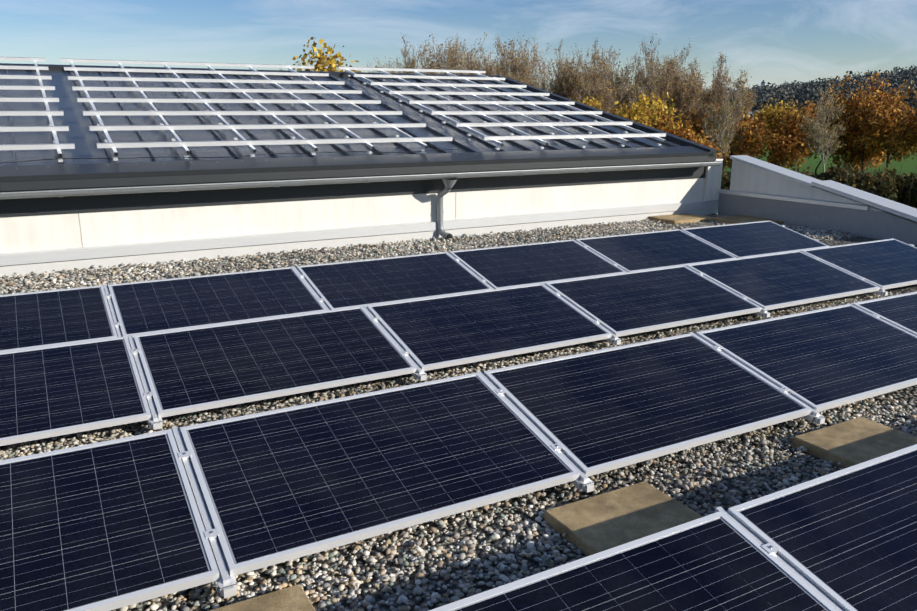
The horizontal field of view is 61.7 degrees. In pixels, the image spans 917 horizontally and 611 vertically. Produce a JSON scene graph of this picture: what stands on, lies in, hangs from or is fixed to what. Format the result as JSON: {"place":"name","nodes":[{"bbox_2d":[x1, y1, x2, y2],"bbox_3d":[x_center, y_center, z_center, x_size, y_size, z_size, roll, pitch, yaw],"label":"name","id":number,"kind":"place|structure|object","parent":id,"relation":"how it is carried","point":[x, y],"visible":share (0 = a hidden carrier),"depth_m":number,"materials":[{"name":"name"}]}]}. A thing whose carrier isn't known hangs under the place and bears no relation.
{"place":"outdoors","nodes":[
{"label":"outdoors","id":0,"kind":"place"},
{"bbox_2d":[0,0,916,100],"label":"sky","id":1,"kind":"structure","parent":0,"point":[778,42],"materials":[{"name":"blue"}]},
{"bbox_2d":[717,90,916,212],"bbox_3d":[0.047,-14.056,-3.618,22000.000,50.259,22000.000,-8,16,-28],"label":"meadow terrain","id":2,"kind":"structure","parent":0,"point":[908,165],"depth_m":145.38,"materials":[{"name":"green plant"}]},
{"bbox_2d":[281,37,370,72],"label":"golden tree","id":3,"kind":"object","parent":2,"relation":"on","point":[320,64],"visible":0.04,"depth_m":73.47,"materials":[{"name":"yellow plant"}]},
{"bbox_2d":[367,57,386,72],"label":"bare birch tree","id":4,"kind":"object","parent":2,"relation":"on","point":[378,66],"depth_m":116.75,"materials":[{"name":"grey plant"}]},
{"bbox_2d":[376,57,412,72],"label":"bare birch tree","id":5,"kind":"object","parent":2,"relation":"on","point":[389,66],"visible":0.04,"depth_m":129.67,"materials":[{"name":"grey plant"}]},
{"bbox_2d":[390,34,434,73],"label":"poplar tree","id":6,"kind":"object","parent":2,"relation":"on","point":[407,64],"visible":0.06,"depth_m":112.15,"materials":[{"name":"grey plant"}]},
{"bbox_2d":[409,36,464,74],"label":"poplar tree","id":7,"kind":"object","parent":2,"relation":"on","point":[437,65],"visible":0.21,"depth_m":100.09,"materials":[{"name":"brown plant"}]},
{"bbox_2d":[433,35,464,74],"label":"poplar tree","id":8,"kind":"object","parent":2,"relation":"on","point":[453,60],"visible":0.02,"depth_m":119.16,"materials":[{"name":"brown plant"}]},
{"bbox_2d":[425,30,486,73],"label":"bare birch tree","id":9,"kind":"object","parent":2,"relation":"on","point":[444,57],"visible":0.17,"depth_m":119.02,"materials":[{"name":"brown plant"}]},
{"bbox_2d":[439,39,485,74],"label":"bare birch tree","id":10,"kind":"object","parent":2,"relation":"on","point":[462,65],"visible":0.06,"depth_m":108.72,"materials":[{"name":"brown plant"}]},
{"bbox_2d":[459,54,489,74],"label":"poplar tree","id":11,"kind":"object","parent":2,"relation":"on","point":[472,65],"visible":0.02,"depth_m":111.28,"materials":[{"name":"brown plant"}]},
{"bbox_2d":[460,48,497,74],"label":"poplar tree","id":12,"kind":"object","parent":2,"relation":"on","point":[478,63],"visible":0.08,"depth_m":105.09,"materials":[{"name":"brown plant"}]},
{"bbox_2d":[475,34,514,76],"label":"poplar tree","id":13,"kind":"object","parent":2,"relation":"on","point":[499,50],"visible":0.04,"depth_m":125.92,"materials":[{"name":"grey plant"}]},
{"bbox_2d":[478,41,526,81],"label":"poplar tree","id":14,"kind":"object","parent":2,"relation":"on","point":[495,71],"visible":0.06,"depth_m":98.08,"materials":[{"name":"brown plant"}]},
{"bbox_2d":[493,32,538,86],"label":"poplar tree","id":15,"kind":"object","parent":2,"relation":"on","point":[522,78],"visible":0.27,"depth_m":102.30,"materials":[{"name":"brown plant"}]},
{"bbox_2d":[497,38,552,89],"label":"bare birch tree","id":16,"kind":"object","parent":2,"relation":"on","point":[531,74],"visible":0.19,"depth_m":120.41,"materials":[{"name":"brown plant"}]},
{"bbox_2d":[505,40,549,88],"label":"poplar tree","id":17,"kind":"object","parent":2,"relation":"on","point":[523,63],"visible":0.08,"depth_m":126.55,"materials":[{"name":"brown plant"}]},
{"bbox_2d":[531,48,557,89],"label":"poplar tree","id":18,"kind":"object","parent":2,"relation":"on","point":[541,83],"visible":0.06,"depth_m":122.58,"materials":[{"name":"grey plant"}]},
{"bbox_2d":[539,39,585,96],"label":"poplar tree","id":19,"kind":"object","parent":2,"relation":"on","point":[554,72],"visible":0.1,"depth_m":107.82,"materials":[{"name":"brown plant"}]},
{"bbox_2d":[551,46,584,101],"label":"poplar tree","id":20,"kind":"object","parent":2,"relation":"on","point":[568,88],"visible":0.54,"depth_m":104.02,"materials":[{"name":"brown plant"}]},
{"bbox_2d":[551,53,586,96],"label":"poplar tree","id":21,"kind":"object","parent":2,"relation":"on","point":[565,66],"visible":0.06,"depth_m":127.31,"materials":[{"name":"brown plant"}]},
{"bbox_2d":[574,43,607,106],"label":"poplar tree","id":22,"kind":"object","parent":2,"relation":"on","point":[587,73],"visible":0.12,"depth_m":114.21,"materials":[{"name":"brown plant"}]},
{"bbox_2d":[573,38,632,112],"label":"poplar tree","id":23,"kind":"object","parent":2,"relation":"on","point":[585,90],"visible":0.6,"depth_m":101.23,"materials":[{"name":"brown plant"}]},
{"bbox_2d":[584,47,622,102],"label":"poplar tree","id":24,"kind":"object","parent":2,"relation":"on","point":[600,71],"depth_m":122.92,"materials":[{"name":"brown plant"}]},
{"bbox_2d":[574,93,642,113],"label":"golden tree","id":25,"kind":"object","parent":2,"relation":"on","point":[593,104],"visible":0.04,"depth_m":98.81,"materials":[{"name":"yellow plant"}]},
{"bbox_2d":[596,46,643,112],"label":"poplar tree","id":26,"kind":"object","parent":2,"relation":"on","point":[620,80],"visible":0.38,"depth_m":106.25,"materials":[{"name":"brown plant"}]},
{"bbox_2d":[620,34,667,113],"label":"poplar tree","id":27,"kind":"object","parent":2,"relation":"on","point":[636,78],"visible":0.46,"depth_m":105.87,"materials":[{"name":"brown plant"}]},
{"bbox_2d":[606,91,682,132],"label":"golden tree","id":28,"kind":"object","parent":2,"relation":"on","point":[633,115],"visible":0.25,"depth_m":94.19,"materials":[{"name":"yellow plant"}]},
{"bbox_2d":[630,42,690,123],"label":"poplar tree","id":29,"kind":"object","parent":2,"relation":"on","point":[667,64],"visible":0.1,"depth_m":124.77,"materials":[{"name":"brown plant"}]},
{"bbox_2d":[633,53,687,110],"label":"poplar tree","id":30,"kind":"object","parent":2,"relation":"on","point":[665,72],"visible":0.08,"depth_m":118.97,"materials":[{"name":"brown plant"}]},
{"bbox_2d":[641,56,681,125],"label":"poplar tree","id":31,"kind":"object","parent":2,"relation":"on","point":[666,85],"visible":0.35,"depth_m":112.94,"materials":[{"name":"brown plant"}]},
{"bbox_2d":[636,105,706,144],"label":"oak tree","id":32,"kind":"object","parent":2,"relation":"on","point":[667,130],"visible":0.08,"depth_m":92.77,"materials":[{"name":"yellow plant"}]},
{"bbox_2d":[662,61,702,127],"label":"bare birch tree","id":33,"kind":"object","parent":2,"relation":"on","point":[699,106],"visible":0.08,"depth_m":116.21,"materials":[{"name":"brown plant"}]},
{"bbox_2d":[665,58,703,122],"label":"poplar tree","id":34,"kind":"object","parent":2,"relation":"on","point":[693,72],"visible":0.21,"depth_m":114.64,"materials":[{"name":"brown plant"}]},
{"bbox_2d":[663,55,707,134],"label":"bare birch tree","id":35,"kind":"object","parent":2,"relation":"on","point":[686,73],"visible":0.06,"depth_m":121.39,"materials":[{"name":"brown plant"}]},
{"bbox_2d":[665,62,709,128],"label":"poplar tree","id":36,"kind":"object","parent":2,"relation":"on","point":[678,99],"visible":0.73,"depth_m":108.25,"materials":[{"name":"brown plant"}]},
{"bbox_2d":[675,110,729,161],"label":"oak tree","id":37,"kind":"object","parent":2,"relation":"on","point":[688,125],"visible":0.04,"depth_m":91.79,"materials":[{"name":"orange plant"}]},
{"bbox_2d":[693,62,715,115],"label":"poplar tree","id":38,"kind":"object","parent":2,"relation":"on","point":[699,103],"visible":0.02,"depth_m":119.64,"materials":[{"name":"brown plant"}]},
{"bbox_2d":[676,100,738,152],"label":"oak tree","id":39,"kind":"object","parent":2,"relation":"on","point":[696,129],"visible":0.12,"depth_m":108.21,"materials":[{"name":"orange plant"}]},
{"bbox_2d":[698,65,729,116],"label":"poplar tree","id":40,"kind":"object","parent":2,"relation":"on","point":[714,88],"visible":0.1,"depth_m":123.55,"materials":[{"name":"brown plant"}]},
{"bbox_2d":[699,52,732,121],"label":"poplar tree","id":41,"kind":"object","parent":2,"relation":"on","point":[704,100],"visible":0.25,"depth_m":117.82,"materials":[{"name":"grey plant"}]},
{"bbox_2d":[699,76,750,158],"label":"bare birch tree","id":42,"kind":"object","parent":2,"relation":"on","point":[726,114],"visible":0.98,"depth_m":104.21,"materials":[{"name":"brown plant"}]},
{"bbox_2d":[698,103,769,171],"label":"oak tree","id":43,"kind":"object","parent":2,"relation":"on","point":[737,121],"visible":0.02,"depth_m":112.94,"materials":[{"name":"orange plant"}]},
{"bbox_2d":[713,66,758,170],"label":"poplar tree","id":44,"kind":"object","parent":2,"relation":"on","point":[747,102],"visible":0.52,"depth_m":107.47,"materials":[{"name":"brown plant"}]},
{"bbox_2d":[714,107,774,168],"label":"oak tree","id":45,"kind":"object","parent":2,"relation":"on","point":[752,142],"visible":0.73,"depth_m":106.96,"materials":[{"name":"orange plant"}]},
{"bbox_2d":[579,65,916,111],"bbox_3d":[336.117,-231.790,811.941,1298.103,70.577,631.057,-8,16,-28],"label":"woods foliage","id":46,"kind":"object","parent":2,"relation":"on","point":[803,92],"visible":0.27,"depth_m":680.33,"materials":[{"name":"green plant"}]},
{"bbox_2d":[735,80,765,119],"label":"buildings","id":47,"kind":"structure","parent":2,"relation":"on","point":[762,83],"depth_m":893.74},
{"bbox_2d":[746,97,813,166],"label":"golden tree","id":48,"kind":"object","parent":2,"relation":"on","point":[768,115],"visible":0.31,"depth_m":116.49,"materials":[{"name":"orange plant"}]},
{"bbox_2d":[670,112,916,144],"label":"field hedge foliage","id":49,"kind":"object","parent":2,"relation":"on","point":[751,115],"depth_m":387.64,"materials":[{"name":"plant"}]},
{"bbox_2d":[762,100,836,171],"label":"oak tree","id":50,"kind":"object","parent":2,"relation":"on","point":[786,151],"visible":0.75,"depth_m":109.16,"materials":[{"name":"orange plant"}]},
{"bbox_2d":[718,151,916,208],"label":"hedge stems","id":51,"kind":"object","parent":2,"relation":"on","point":[898,188],"visible":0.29,"depth_m":77.77,"materials":[{"name":"green plant"}]},
{"bbox_2d":[797,86,848,172],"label":"bare birch tree","id":52,"kind":"object","parent":2,"relation":"on","point":[816,131],"visible":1,"depth_m":103.07,"materials":[{"name":"grey plant"}]},
{"bbox_2d":[790,93,886,174],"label":"oak tree","id":53,"kind":"object","parent":2,"relation":"on","point":[854,157],"visible":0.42,"depth_m":113.98,"materials":[{"name":"orange plant"}]},
{"bbox_2d":[823,90,904,169],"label":"oak tree","id":54,"kind":"object","parent":2,"relation":"on","point":[877,162],"visible":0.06,"depth_m":116.93,"materials":[{"name":"orange plant"}]},
{"bbox_2d":[820,71,914,170],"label":"oak tree","id":55,"kind":"object","parent":2,"relation":"on","point":[861,94],"visible":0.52,"depth_m":110.39,"materials":[{"name":"orange plant"}]},
{"bbox_2d":[848,79,916,167],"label":"oak tree","id":56,"kind":"object","parent":2,"relation":"on","point":[881,132],"visible":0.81,"depth_m":105.57,"materials":[{"name":"orange plant"}]},
{"bbox_2d":[877,82,916,159],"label":"oak tree","id":57,"kind":"object","parent":2,"relation":"on","point":[909,137],"visible":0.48,"depth_m":105.82,"materials":[{"name":"orange plant"}]},
{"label":"building walls","id":58,"kind":"object","parent":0,"visible":0},
{"bbox_2d":[0,63,716,181],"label":"roof","id":59,"kind":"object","parent":58,"relation":"on","point":[85,140],"visible":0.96,"depth_m":11.94,"materials":[{"name":"metal"}]},
{"bbox_2d":[0,57,665,163],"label":"roof mounting rails","id":60,"kind":"object","parent":59,"relation":"on","point":[163,125],"visible":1,"depth_m":12.62,"materials":[{"name":"metal"}]},
{"bbox_2d":[0,154,722,277],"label":"wall","id":61,"kind":"structure","parent":58,"relation":"attached to","point":[38,236],"depth_m":10.22,"materials":[{"name":"white paint"}]},
{"bbox_2d":[0,162,721,238],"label":"gutter and downpipe","id":62,"kind":"object","parent":61,"relation":"attached to","point":[449,180],"visible":1,"depth_m":10.05,"materials":[{"name":"black metal"}]},
{"bbox_2d":[0,215,916,610],"bbox_3d":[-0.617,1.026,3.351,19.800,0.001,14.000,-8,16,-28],"label":"gravel stones","id":63,"kind":"object","parent":58,"relation":"on","point":[908,395],"depth_m":3.72,"materials":[{"name":"grey gravel"}]},
{"bbox_2d":[0,213,860,294],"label":"gravel pebbles","id":64,"kind":"object","parent":63,"relation":"on","point":[75,277],"visible":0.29,"depth_m":9.94,"materials":[{"name":"grey gravel"}]},
{"bbox_2d":[0,291,899,460],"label":"gravel pebbles","id":65,"kind":"object","parent":63,"relation":"on","point":[89,435],"visible":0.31,"depth_m":5.28,"materials":[{"name":"grey gravel"}]},
{"bbox_2d":[113,395,916,610],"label":"gravel pebbles","id":66,"kind":"object","parent":63,"relation":"on","point":[390,547],"visible":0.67,"depth_m":3.36,"materials":[{"name":"grey gravel"}]},
{"bbox_2d":[210,213,916,610],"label":"paving slabs","id":67,"kind":"structure","parent":63,"relation":"on","point":[604,521],"depth_m":3.52,"materials":[{"name":"beige concrete"}]},
{"bbox_2d":[104,220,915,610],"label":"mounting rails","id":68,"kind":"object","parent":67,"relation":"on","point":[226,584],"visible":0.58,"depth_m":3.85,"materials":[{"name":"metal"}]},
{"bbox_2d":[0,285,116,351],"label":"solar panel","id":69,"kind":"object","parent":68,"relation":"on","point":[28,320],"visible":0.98,"depth_m":6.07,"materials":[{"name":"blue glass"}]},
{"bbox_2d":[0,336,150,445],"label":"solar panel","id":70,"kind":"object","parent":68,"relation":"on","point":[57,390],"visible":1,"depth_m":4.53,"materials":[{"name":"blue glass"}]},
{"bbox_2d":[0,429,219,610],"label":"solar panel","id":71,"kind":"object","parent":68,"relation":"on","point":[109,525],"visible":1,"depth_m":3.03,"materials":[{"name":"blue glass"}]},
{"bbox_2d":[108,267,326,337],"bbox_3d":[-2.100,-0.054,6.704,1.650,0.036,0.990,-8,29,-28],"label":"solar panel","id":72,"kind":"object","parent":68,"relation":"on","point":[151,306],"visible":0.96,"depth_m":6.66,"materials":[{"name":"blue glass"}]},
{"bbox_2d":[133,306,416,417],"bbox_3d":[-1.239,0.327,5.193,1.650,0.036,0.990,-8,29,-28],"label":"solar panel","id":73,"kind":"object","parent":68,"relation":"on","point":[190,370],"visible":0.98,"depth_m":5.11,"materials":[{"name":"blue glass"}]},
{"bbox_2d":[180,372,579,576],"bbox_3d":[-0.377,0.709,3.682,1.650,0.036,0.990,-8,29,-28],"label":"solar panel","id":74,"kind":"object","parent":68,"relation":"on","point":[277,486],"visible":1,"depth_m":3.58,"materials":[{"name":"blue glass"}]},
{"bbox_2d":[297,252,492,309],"bbox_3d":[-0.622,-0.255,7.497,1.650,0.036,0.990,-8,29,-28],"label":"solar panel","id":75,"kind":"object","parent":68,"relation":"on","point":[347,284],"visible":0.98,"depth_m":7.45,"materials":[{"name":"blue glass"}]},
{"bbox_2d":[367,283,611,370],"bbox_3d":[0.240,0.127,5.986,1.650,0.036,0.990,-8,29,-28],"label":"solar panel","id":76,"kind":"object","parent":68,"relation":"on","point":[432,333],"visible":1,"depth_m":5.91,"materials":[{"name":"blue glass"}]},
{"bbox_2d":[449,240,625,288],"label":"solar panel","id":77,"kind":"object","parent":68,"relation":"on","point":[518,265],"visible":0.94,"depth_m":8.25,"materials":[{"name":"blue glass"}]},
{"bbox_2d":[429,511,837,610],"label":"solar panel","id":78,"kind":"object","parent":68,"relation":"on","point":[719,561],"visible":1,"depth_m":2.55,"materials":[{"name":"blue glass"}]},
{"bbox_2d":[484,333,811,476],"bbox_3d":[1.102,0.509,4.475,1.650,0.036,0.990,-8,29,-28],"label":"solar panel","id":79,"kind":"object","parent":68,"relation":"on","point":[599,411],"visible":0.98,"depth_m":4.38,"materials":[{"name":"blue glass"}]},
{"bbox_2d":[545,265,761,336],"bbox_3d":[1.719,-0.073,6.779,1.650,0.036,0.990,-8,29,-28],"label":"solar panel","id":80,"kind":"object","parent":68,"relation":"on","point":[625,304],"visible":0.98,"depth_m":6.71,"materials":[{"name":"blue glass"}]},
{"bbox_2d":[575,229,735,271],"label":"solar panel","id":81,"kind":"object","parent":68,"relation":"on","point":[647,250],"visible":0.98,"depth_m":9.04,"materials":[{"name":"blue glass"}]},
{"bbox_2d":[681,220,829,257],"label":"solar panel","id":82,"kind":"object","parent":68,"relation":"on","point":[748,239],"visible":0.94,"depth_m":9.84,"materials":[{"name":"blue glass"}]},
{"bbox_2d":[686,251,879,309],"bbox_3d":[3.198,-0.274,7.571,1.650,0.036,0.990,-8,29,-28],"label":"solar panel","id":83,"kind":"object","parent":68,"relation":"on","point":[778,280],"visible":0.96,"depth_m":7.51,"materials":[{"name":"blue glass"}]},
{"bbox_2d":[696,304,916,411],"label":"solar panel","id":84,"kind":"object","parent":68,"relation":"on","point":[819,360],"visible":1,"depth_m":5.17,"materials":[{"name":"blue glass"}]},
{"bbox_2d":[727,444,916,610],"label":"solar panel","id":85,"kind":"object","parent":68,"relation":"on","point":[845,539],"visible":0.96,"depth_m":2.88,"materials":[{"name":"blue glass"}]},
{"bbox_2d":[801,238,916,288],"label":"solar panel","id":86,"kind":"object","parent":68,"relation":"on","point":[887,263],"visible":0.92,"depth_m":8.29,"materials":[{"name":"blue glass"}]},
{"bbox_2d":[853,291,916,335],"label":"solar panel","id":87,"kind":"object","parent":68,"relation":"on","point":[900,311],"visible":0.9,"depth_m":6.02,"materials":[{"name":"blue glass"}]},
{"bbox_2d":[718,155,916,244],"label":"gable parapet","id":88,"kind":"structure","parent":58,"relation":"attached to","point":[761,189],"depth_m":12.21,"materials":[{"name":"white paint"}]}
]}

